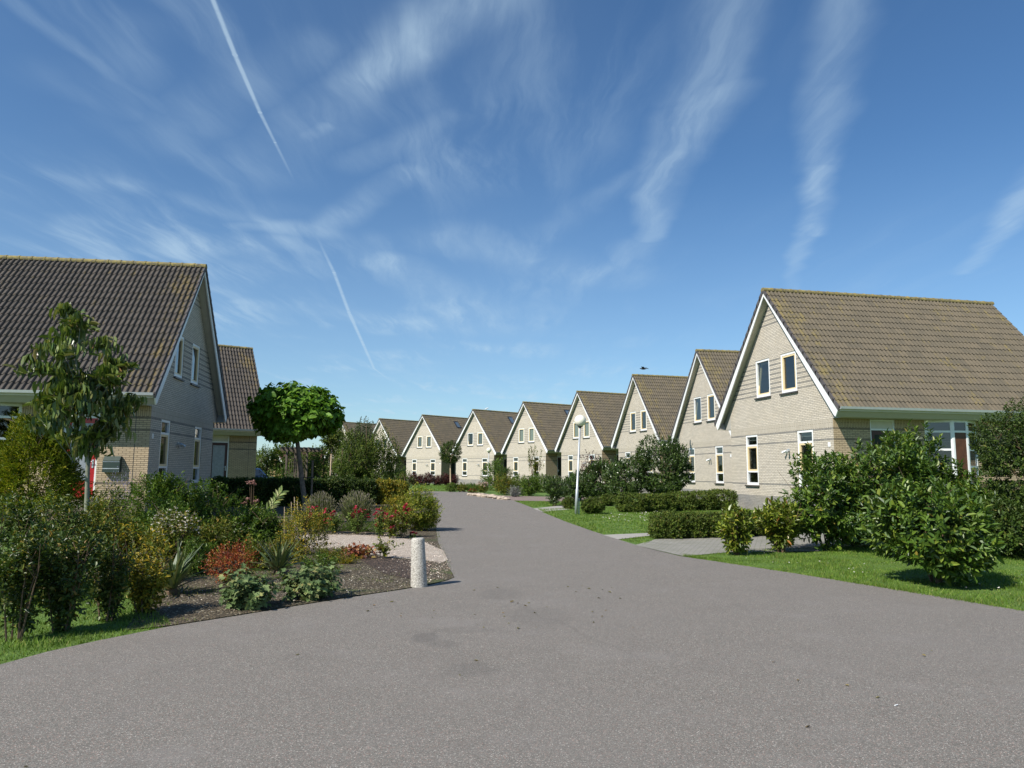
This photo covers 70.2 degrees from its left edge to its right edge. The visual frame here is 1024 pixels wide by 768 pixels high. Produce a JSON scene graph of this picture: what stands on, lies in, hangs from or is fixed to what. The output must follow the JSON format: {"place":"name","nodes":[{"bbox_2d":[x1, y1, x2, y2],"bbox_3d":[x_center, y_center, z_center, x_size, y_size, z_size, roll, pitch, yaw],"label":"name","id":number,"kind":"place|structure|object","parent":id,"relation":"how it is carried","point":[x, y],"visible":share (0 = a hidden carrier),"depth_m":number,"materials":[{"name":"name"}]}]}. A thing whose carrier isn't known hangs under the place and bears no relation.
{"place":"outdoors","nodes":[
{"label":"outdoors","id":0,"kind":"place"},
{"bbox_2d":[3,480,119,589],"bbox_3d":[-5.737,1.907,9.176,1.220,1.393,1.084,0,-7,0],"label":"garden shrub","id":1,"kind":"object","parent":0,"point":[64,520],"visible":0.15,"depth_m":9.22,"materials":[{"name":"green plant"}]},
{"bbox_2d":[272,534,447,562],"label":"gravel path","id":2,"kind":"structure","parent":0,"point":[432,553],"depth_m":14.84,"materials":[{"name":"beige gravel"}]},
{"bbox_2d":[0,491,1023,767],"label":"road","id":3,"kind":"structure","parent":0,"point":[684,673],"depth_m":5.37,"materials":[{"name":"grey asphalt"}]},
{"bbox_2d":[0,471,1023,663],"bbox_3d":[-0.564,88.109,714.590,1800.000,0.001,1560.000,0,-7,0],"label":"ground","id":4,"kind":"structure","parent":0,"point":[9,654],"depth_m":10.61,"materials":[{"name":"green plant"}]},
{"bbox_2d":[0,520,56,641],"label":"garden shrub","id":5,"kind":"object","parent":4,"relation":"on","point":[25,597],"visible":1,"depth_m":6.43,"materials":[{"name":"green plant"}]},
{"bbox_2d":[0,490,73,607],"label":"garden shrub","id":6,"kind":"object","parent":4,"relation":"on","point":[21,520],"visible":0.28,"depth_m":8.43,"materials":[{"name":"green plant"}]},
{"bbox_2d":[0,408,107,523],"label":"thuja bush","id":7,"kind":"object","parent":4,"relation":"on","point":[36,447],"visible":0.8,"depth_m":17.36,"materials":[{"name":"green plant"}]},
{"bbox_2d":[30,521,112,632],"bbox_3d":[-4.162,1.813,6.843,0.642,1.036,0.629,2,-7,-16],"label":"garden shrub","id":8,"kind":"object","parent":4,"relation":"on","point":[64,592],"visible":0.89,"depth_m":6.76,"materials":[{"name":"green plant"}]},
{"bbox_2d":[0,572,170,661],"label":"grass","id":9,"kind":"structure","parent":4,"relation":"on","point":[57,642],"depth_m":6.75,"materials":[{"name":"green plant"}]},
{"bbox_2d":[85,528,137,621],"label":"garden shrub","id":10,"kind":"object","parent":4,"relation":"on","point":[112,585],"visible":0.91,"depth_m":7.26,"materials":[{"name":"green plant"}]},
{"bbox_2d":[0,255,227,519],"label":"brick house","id":11,"kind":"structure","parent":4,"relation":"on","point":[156,320],"depth_m":24.43,"materials":[{"name":"paint"}]},
{"bbox_2d":[62,418,97,495],"bbox_3d":[-13.022,2.227,21.929,0.880,2.410,0.132,1,-7,-8],"label":"door","id":12,"kind":"structure","parent":11,"relation":"in","point":[88,422],"depth_m":21.96,"materials":[{"name":"red paint"}]},
{"bbox_2d":[102,456,121,471],"bbox_3d":[-12.047,2.416,21.928,0.480,0.487,0.182,1,-7,-8],"label":"mailbox","id":13,"kind":"object","parent":11,"relation":"attached to","point":[111,463],"visible":0.98,"depth_m":21.86,"materials":[{"name":"metal"}]},
{"bbox_2d":[158,419,169,478],"bbox_3d":[-11.359,2.204,23.608,0.135,2.080,0.920,1,-7,-8],"label":"window","id":14,"kind":"structure","parent":11,"relation":"in","point":[163,424],"depth_m":23.92,"materials":[{"name":"white paint"}]},
{"bbox_2d":[210,344,261,494],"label":"brick house","id":15,"kind":"structure","parent":4,"relation":"on","point":[234,445],"depth_m":40.03,"materials":[{"name":"paint"}]},
{"bbox_2d":[210,442,227,481],"bbox_3d":[-15.794,4.357,39.156,0.880,2.410,0.132,5,-8,-33],"label":"door","id":16,"kind":"structure","parent":15,"relation":"in","point":[219,450],"depth_m":39.24,"materials":[{"name":"grey wood"}]},
{"bbox_2d":[86,500,453,629],"bbox_3d":[-7.141,4.167,22.390,11.328,0.001,32.055,1,-7,-9],"label":"soil bed","id":17,"kind":"object","parent":4,"relation":"on","point":[201,608],"visible":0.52,"depth_m":9.55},
{"bbox_2d":[1,301,147,512],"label":"cherry tree","id":18,"kind":"object","parent":17,"relation":"on","point":[83,395],"visible":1,"depth_m":12.87,"materials":[{"name":"green plant"}]},
{"bbox_2d":[57,495,140,575],"bbox_3d":[-5.697,2.127,10.101,0.997,1.179,1.140,0,-7,0],"label":"garden shrub","id":19,"kind":"object","parent":17,"relation":"on","point":[96,515],"visible":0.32,"depth_m":9.99,"materials":[{"name":"green plant"}]},
{"bbox_2d":[82,480,128,522],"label":"garden shrub","id":20,"kind":"object","parent":17,"relation":"on","point":[111,491],"visible":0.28,"depth_m":15.76,"materials":[{"name":"green plant"}]},
{"bbox_2d":[94,516,172,577],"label":"garden shrub","id":21,"kind":"object","parent":17,"relation":"on","point":[138,543],"visible":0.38,"depth_m":9.77,"materials":[{"name":"green plant"}]},
{"bbox_2d":[122,537,176,613],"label":"garden shrub","id":22,"kind":"object","parent":17,"relation":"on","point":[143,594],"visible":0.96,"depth_m":7.62,"materials":[{"name":"green plant"}]},
{"bbox_2d":[113,470,195,532],"bbox_3d":[-7.291,2.532,14.942,1.600,1.521,1.685,0,-7,0],"label":"garden shrub","id":23,"kind":"object","parent":17,"relation":"on","point":[156,485],"visible":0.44,"depth_m":14.85,"materials":[{"name":"green plant"}]},
{"bbox_2d":[125,491,210,552],"bbox_3d":[-6.133,2.497,13.009,1.358,1.143,1.285,0,-7,0],"label":"garden shrub","id":24,"kind":"object","parent":17,"relation":"on","point":[167,506],"visible":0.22,"depth_m":13.08,"materials":[{"name":"green plant"}]},
{"bbox_2d":[145,505,205,566],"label":"flowering shrub","id":25,"kind":"object","parent":17,"relation":"on","point":[180,522],"visible":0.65,"depth_m":10.97,"materials":[{"name":"green plant"}]},
{"bbox_2d":[138,541,216,594],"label":"yucca plant","id":26,"kind":"object","parent":17,"relation":"on","point":[181,572],"visible":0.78,"depth_m":8.78,"materials":[{"name":"green plant"}]},
{"bbox_2d":[174,533,219,575],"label":"garden shrub","id":27,"kind":"object","parent":17,"relation":"on","point":[201,551],"visible":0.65,"depth_m":10.47,"materials":[{"name":"green plant"}]},
{"bbox_2d":[98,551,318,605],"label":"weeds","id":28,"kind":"object","parent":17,"relation":"on","point":[184,592],"visible":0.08,"depth_m":9.48,"materials":[{"name":"green plant"}]},
{"bbox_2d":[173,477,246,539],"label":"garden shrub","id":29,"kind":"object","parent":17,"relation":"on","point":[206,509],"visible":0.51,"depth_m":15.26,"materials":[{"name":"green plant"}]},
{"bbox_2d":[186,512,258,555],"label":"garden shrub","id":30,"kind":"object","parent":17,"relation":"on","point":[223,527],"visible":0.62,"depth_m":12.53,"materials":[{"name":"green plant"}]},
{"bbox_2d":[209,475,237,506],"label":"hedge bush","id":31,"kind":"object","parent":17,"relation":"on","point":[225,480],"visible":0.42,"depth_m":29.79,"materials":[{"name":"green plant"}]},
{"bbox_2d":[198,539,260,584],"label":"barberry shrub","id":32,"kind":"object","parent":17,"relation":"on","point":[226,558],"visible":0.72,"depth_m":9.62,"materials":[{"name":"red plant"}]},
{"bbox_2d":[227,476,255,506],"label":"hedge bush","id":33,"kind":"object","parent":17,"relation":"on","point":[241,483],"visible":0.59,"depth_m":30.09,"materials":[{"name":"green plant"}]},
{"bbox_2d":[221,501,281,544],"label":"garden shrub","id":34,"kind":"object","parent":17,"relation":"on","point":[256,519],"visible":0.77,"depth_m":13.99,"materials":[{"name":"green plant"}]},
{"bbox_2d":[218,562,286,610],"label":"mallow plant","id":35,"kind":"object","parent":17,"relation":"on","point":[238,592],"visible":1,"depth_m":7.86,"materials":[{"name":"green plant"}]},
{"bbox_2d":[246,476,272,506],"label":"hedge bush","id":36,"kind":"object","parent":17,"relation":"on","point":[260,487],"visible":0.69,"depth_m":30.42,"materials":[{"name":"green plant"}]},
{"bbox_2d":[240,536,283,571],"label":"garden shrub","id":37,"kind":"object","parent":17,"relation":"on","point":[254,546],"visible":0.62,"depth_m":11.03,"materials":[{"name":"green plant"}]},
{"bbox_2d":[253,536,301,574],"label":"yucca plant","id":38,"kind":"object","parent":17,"relation":"on","point":[280,561],"visible":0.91,"depth_m":10.53,"materials":[{"name":"green plant"}]},
{"bbox_2d":[264,476,290,505],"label":"hedge bush","id":39,"kind":"object","parent":17,"relation":"on","point":[276,483],"visible":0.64,"depth_m":30.82,"materials":[{"name":"green plant"}]},
{"bbox_2d":[282,476,308,505],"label":"hedge bush","id":40,"kind":"object","parent":17,"relation":"on","point":[294,482],"visible":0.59,"depth_m":31.11,"materials":[{"name":"green plant"}]},
{"bbox_2d":[246,380,345,509],"bbox_3d":[-8.287,2.360,27.819,3.777,5.004,3.453,0,-7,0],"label":"catalpa tree","id":41,"kind":"object","parent":17,"relation":"on","point":[294,413],"visible":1,"depth_m":26.98,"materials":[{"name":"green plant"}]},
{"bbox_2d":[270,495,336,554],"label":"garden shrub","id":42,"kind":"object","parent":17,"relation":"on","point":[309,524],"visible":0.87,"depth_m":13.04,"materials":[{"name":"green plant"}]},
{"bbox_2d":[272,559,342,601],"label":"mallow plant","id":43,"kind":"object","parent":17,"relation":"on","point":[307,585],"visible":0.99,"depth_m":8.50,"materials":[{"name":"green plant"}]},
{"bbox_2d":[303,490,337,516],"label":"lavender bush","id":44,"kind":"object","parent":17,"relation":"on","point":[325,503],"visible":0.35,"depth_m":21.13,"materials":[{"name":"green plant"}]},
{"bbox_2d":[302,549,343,573],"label":"garden shrub","id":45,"kind":"object","parent":17,"relation":"on","point":[318,558],"visible":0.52,"depth_m":10.54,"materials":[{"name":"green plant"}]},
{"bbox_2d":[319,427,346,488],"bbox_3d":[-9.476,3.986,38.351,1.636,4.293,1.638,0,-7,0],"label":"young tree","id":46,"kind":"object","parent":17,"relation":"on","point":[330,441],"visible":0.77,"depth_m":38.23,"materials":[{"name":"green plant"}]},
{"bbox_2d":[321,475,345,504],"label":"hedge bush","id":47,"kind":"object","parent":17,"relation":"on","point":[333,483],"visible":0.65,"depth_m":31.94,"materials":[{"name":"green plant"}]},
{"bbox_2d":[338,475,364,504],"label":"hedge bush","id":48,"kind":"object","parent":17,"relation":"on","point":[349,482],"visible":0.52,"depth_m":32.34,"materials":[{"name":"green plant"}]},
{"bbox_2d":[335,489,377,521],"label":"lavender bush","id":49,"kind":"object","parent":17,"relation":"on","point":[358,502],"visible":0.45,"depth_m":21.16,"materials":[{"name":"green plant"}]},
{"bbox_2d":[346,505,369,534],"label":"rose bush","id":50,"kind":"object","parent":17,"relation":"on","point":[356,524],"visible":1,"depth_m":17.26,"materials":[{"name":"green plant"}]},
{"bbox_2d":[354,477,378,504],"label":"hedge bush","id":51,"kind":"object","parent":17,"relation":"on","point":[368,483],"visible":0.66,"depth_m":32.73,"materials":[{"name":"green plant"}]},
{"bbox_2d":[370,478,395,503],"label":"hedge bush","id":52,"kind":"object","parent":17,"relation":"on","point":[381,494],"visible":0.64,"depth_m":33.09,"materials":[{"name":"green plant"}]},
{"bbox_2d":[359,555,430,578],"bbox_3d":[-1.841,2.920,11.865,0.995,0.001,3.510,3,-7,-23],"label":"mulch bed","id":53,"kind":"object","parent":17,"relation":"on","point":[382,564],"visible":0.79,"depth_m":11.56,"materials":[{"name":"brown soil"}]},
{"bbox_2d":[330,541,379,558],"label":"creeper plant","id":54,"kind":"object","parent":53,"relation":"on","point":[358,551],"visible":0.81,"depth_m":12.53,"materials":[{"name":"red plant"}]},
{"bbox_2d":[390,503,415,537],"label":"rose bush","id":55,"kind":"object","parent":17,"relation":"on","point":[404,520],"visible":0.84,"depth_m":16.55,"materials":[{"name":"green plant"}]},
{"bbox_2d":[411,537,426,587],"bbox_3d":[-1.230,2.370,9.572,0.224,0.682,0.224,-2,-7,0],"label":"bollard","id":56,"kind":"object","parent":17,"relation":"on","point":[418,570],"visible":0.79,"depth_m":9.50,"materials":[{"name":"concrete"}]},
{"bbox_2d":[394,482,444,530],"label":"golden shrub","id":57,"kind":"object","parent":17,"relation":"on","point":[422,520],"visible":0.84,"depth_m":18.43,"materials":[{"name":"green plant"}]},
{"bbox_2d":[269,442,296,476],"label":"distant tree","id":58,"kind":"object","parent":4,"relation":"on","point":[280,452],"visible":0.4,"depth_m":148.24,"materials":[{"name":"green plant"}]},
{"bbox_2d":[280,447,319,487],"bbox_3d":[-11.670,4.921,40.048,1.684,2.817,2.400,0,-7,0],"label":"pergola","id":59,"kind":"object","parent":4,"relation":"on","point":[302,449],"visible":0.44,"depth_m":39.37,"materials":[{"name":"wood"}]},
{"bbox_2d":[304,445,339,478],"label":"leafy tree","id":60,"kind":"object","parent":4,"relation":"on","point":[317,459],"visible":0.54,"depth_m":45.76,"materials":[{"name":"green plant"}]},
{"bbox_2d":[314,445,356,497],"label":"leafy tree","id":61,"kind":"object","parent":4,"relation":"on","point":[340,470],"visible":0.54,"depth_m":40.89,"materials":[{"name":"green plant"}]},
{"bbox_2d":[331,425,384,478],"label":"leafy tree","id":62,"kind":"object","parent":4,"relation":"on","point":[361,447],"visible":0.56,"depth_m":45.91,"materials":[{"name":"green plant"}]},
{"bbox_2d":[354,426,403,485],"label":"leafy tree","id":63,"kind":"object","parent":4,"relation":"on","point":[388,454],"visible":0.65,"depth_m":46.59,"materials":[{"name":"green plant"}]},
{"bbox_2d":[373,418,417,479],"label":"brick house","id":64,"kind":"structure","parent":4,"relation":"on","point":[400,431],"depth_m":103.15,"materials":[{"name":"paint"}]},
{"bbox_2d":[400,414,467,483],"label":"brick house","id":65,"kind":"structure","parent":4,"relation":"on","point":[430,435],"depth_m":95.81,"materials":[{"name":"brick"}]},
{"bbox_2d":[438,439,461,482],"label":"ball tree","id":66,"kind":"object","parent":4,"relation":"on","point":[444,455],"visible":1,"depth_m":77.69,"materials":[{"name":"green plant"}]},
{"bbox_2d":[450,409,517,484],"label":"brick house","id":67,"kind":"structure","parent":4,"relation":"on","point":[482,431],"depth_m":86.80,"materials":[{"name":"brick"}]},
{"bbox_2d":[480,456,515,490],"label":"garden shrub","id":68,"kind":"object","parent":4,"relation":"on","point":[499,467],"visible":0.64,"depth_m":59.76,"materials":[{"name":"green plant"}]},
{"bbox_2d":[488,471,518,494],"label":"garden shrub","id":69,"kind":"object","parent":4,"relation":"on","point":[502,487],"visible":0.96,"depth_m":48.00,"materials":[{"name":"green plant"}]},
{"bbox_2d":[518,474,541,495],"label":"garden shrub","id":70,"kind":"object","parent":4,"relation":"on","point":[530,490],"visible":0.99,"depth_m":46.41,"materials":[{"name":"green plant"}]},
{"bbox_2d":[500,401,570,486],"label":"brick house","id":71,"kind":"structure","parent":4,"relation":"on","point":[538,426],"depth_m":76.85,"materials":[{"name":"brick"}]},
{"bbox_2d":[542,475,570,505],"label":"laurel shrub","id":72,"kind":"object","parent":4,"relation":"on","point":[554,495],"visible":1,"depth_m":32.84,"materials":[{"name":"green plant"}]},
{"bbox_2d":[561,468,595,500],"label":"laurel shrub","id":73,"kind":"object","parent":4,"relation":"on","point":[570,490],"visible":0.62,"depth_m":38.48,"materials":[{"name":"green plant"}]},
{"bbox_2d":[574,415,585,513],"bbox_3d":[2.502,2.963,26.659,0.441,3.669,0.430,0,-7,0],"label":"street lamp","id":74,"kind":"object","parent":4,"relation":"on","point":[580,421],"visible":0.98,"depth_m":26.66,"materials":[{"name":"metal"}]},
{"bbox_2d":[554,390,625,486],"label":"brick house","id":75,"kind":"structure","parent":4,"relation":"on","point":[599,412],"depth_m":66.32,"materials":[{"name":"brick"}]},
{"bbox_2d":[580,496,605,513],"bbox_3d":[2.982,4.454,26.750,0.970,0.679,1.005,0,-7,0],"label":"box ball","id":76,"kind":"object","parent":4,"relation":"on","point":[598,507],"visible":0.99,"depth_m":26.48,"materials":[{"name":"green plant"}]},
{"bbox_2d":[578,456,622,499],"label":"laurel shrub","id":77,"kind":"object","parent":4,"relation":"on","point":[599,489],"visible":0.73,"depth_m":38.20,"materials":[{"name":"green plant"}]},
{"bbox_2d":[603,451,649,499],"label":"laurel shrub","id":78,"kind":"object","parent":4,"relation":"on","point":[633,486],"visible":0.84,"depth_m":36.82,"materials":[{"name":"green plant"}]},
{"bbox_2d":[614,491,647,512],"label":"box bush","id":79,"kind":"object","parent":4,"relation":"on","point":[620,502],"visible":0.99,"depth_m":27.88,"materials":[{"name":"green plant"}]},
{"bbox_2d":[537,506,753,533],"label":"grass","id":80,"kind":"structure","parent":4,"relation":"on","point":[602,526],"depth_m":23.55,"materials":[{"name":"green plant"}]},
{"bbox_2d":[610,374,687,492],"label":"brick house","id":81,"kind":"structure","parent":4,"relation":"on","point":[650,405],"depth_m":54.93,"materials":[{"name":"brick"}]},
{"bbox_2d":[637,492,666,511],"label":"box bush","id":82,"kind":"object","parent":4,"relation":"on","point":[652,498],"visible":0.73,"depth_m":28.15,"materials":[{"name":"green plant"}]},
{"bbox_2d":[629,431,694,494],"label":"laurel shrub","id":83,"kind":"object","parent":4,"relation":"on","point":[678,478],"visible":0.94,"depth_m":36.63,"materials":[{"name":"green plant"}]},
{"bbox_2d":[647,509,688,538],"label":"box bush","id":84,"kind":"object","parent":4,"relation":"on","point":[659,521],"visible":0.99,"depth_m":16.71,"materials":[{"name":"green plant"}]},
{"bbox_2d":[668,490,698,510],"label":"box bush","id":85,"kind":"object","parent":4,"relation":"on","point":[685,504],"visible":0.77,"depth_m":29.23,"materials":[{"name":"green plant"}]},
{"bbox_2d":[672,510,708,537],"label":"box bush","id":86,"kind":"object","parent":4,"relation":"on","point":[691,527],"visible":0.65,"depth_m":16.90,"materials":[{"name":"green plant"}]},
{"bbox_2d":[688,490,717,510],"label":"box bush","id":87,"kind":"object","parent":4,"relation":"on","point":[704,504],"visible":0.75,"depth_m":29.75,"materials":[{"name":"green plant"}]},
{"bbox_2d":[671,349,739,500],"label":"brick house","id":88,"kind":"structure","parent":4,"relation":"on","point":[701,436],"depth_m":43.22,"materials":[{"name":"brick"}]},
{"bbox_2d":[697,510,724,537],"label":"box bush","id":89,"kind":"object","parent":4,"relation":"on","point":[711,518],"visible":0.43,"depth_m":17.06,"materials":[{"name":"green plant"}]},
{"bbox_2d":[707,488,738,509],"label":"box bush","id":90,"kind":"object","parent":4,"relation":"on","point":[729,493],"visible":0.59,"depth_m":30.09,"materials":[{"name":"green plant"}]},
{"bbox_2d":[711,501,757,554],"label":"laurel bush","id":91,"kind":"object","parent":4,"relation":"on","point":[736,532],"visible":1,"depth_m":13.45,"materials":[{"name":"green plant"}]},
{"bbox_2d":[751,496,806,552],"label":"laurel bush","id":92,"kind":"object","parent":4,"relation":"on","point":[777,522],"visible":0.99,"depth_m":13.95,"materials":[{"name":"green plant"}]},
{"bbox_2d":[777,442,876,551],"bbox_3d":[6.238,2.251,14.641,2.122,2.232,2.098,-6,-9,40],"label":"laurel bush","id":93,"kind":"object","parent":4,"relation":"on","point":[831,485],"visible":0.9,"depth_m":14.21,"materials":[{"name":"green plant"}]},
{"bbox_2d":[714,288,1023,509],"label":"brick house","id":94,"kind":"structure","parent":4,"relation":"on","point":[828,371],"depth_m":28.11,"materials":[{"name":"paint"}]},
{"bbox_2d":[745,435,759,486],"bbox_3d":[10.110,3.218,30.552,0.220,2.150,1.080,2,-7,-11],"label":"window","id":95,"kind":"structure","parent":94,"relation":"in","point":[749,437],"depth_m":30.76,"materials":[{"name":"white paint"}]},
{"bbox_2d":[754,358,770,399],"bbox_3d":[10.392,-0.198,29.946,0.322,1.610,1.190,2,-7,-11],"label":"window","id":96,"kind":"structure","parent":94,"relation":"in","point":[758,380],"depth_m":30.29,"materials":[{"name":"white paint"}]},
{"bbox_2d":[779,351,797,394],"bbox_3d":[10.692,-0.417,28.117,0.170,1.610,1.180,2,-7,-11],"label":"window","id":97,"kind":"structure","parent":94,"relation":"in","point":[790,390],"depth_m":28.25,"materials":[{"name":"white paint"}]},
{"bbox_2d":[809,427,939,545],"bbox_3d":[7.552,2.135,15.019,2.555,2.528,2.774,-5,-8,35],"label":"laurel bush","id":98,"kind":"object","parent":4,"relation":"on","point":[879,454],"visible":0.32,"depth_m":14.61,"materials":[{"name":"green plant"}]},
{"bbox_2d":[882,418,955,487],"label":"laurel bush","id":99,"kind":"object","parent":4,"relation":"on","point":[942,465],"visible":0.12,"depth_m":15.53,"materials":[{"name":"green plant"}]},
{"bbox_2d":[860,468,1007,587],"bbox_3d":[5.878,1.999,10.261,1.871,1.661,1.986,0,-7,0],"label":"laurel bush","id":100,"kind":"object","parent":4,"relation":"on","point":[909,521],"visible":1,"depth_m":9.81,"materials":[{"name":"green plant"}]},
{"bbox_2d":[940,457,999,535],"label":"laurel bush","id":101,"kind":"object","parent":4,"relation":"on","point":[968,484],"visible":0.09,"depth_m":14.96,"materials":[{"name":"green plant"}]},
{"bbox_2d":[967,391,1023,506],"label":"evergreen bush","id":102,"kind":"object","parent":4,"relation":"on","point":[992,455],"visible":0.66,"depth_m":16.99,"materials":[{"name":"green plant"}]},
{"bbox_2d":[978,495,1023,559],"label":"evergreen bush","id":103,"kind":"object","parent":4,"relation":"on","point":[1009,515],"visible":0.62,"depth_m":13.16,"materials":[{"name":"green plant"}]},
{"bbox_2d":[0,0,1023,466],"label":"sky","id":104,"kind":"structure","parent":0,"point":[403,209],"materials":[{"name":"blue"}]},
{"bbox_2d":[637,533,835,555],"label":"driveway","id":105,"kind":"structure","parent":0,"point":[697,546],"depth_m":15.24,"materials":[{"name":"grey concrete"}]},
{"bbox_2d":[683,544,1023,610],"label":"grass","id":106,"kind":"structure","parent":0,"point":[864,549],"depth_m":11.37,"materials":[{"name":"green plant"}]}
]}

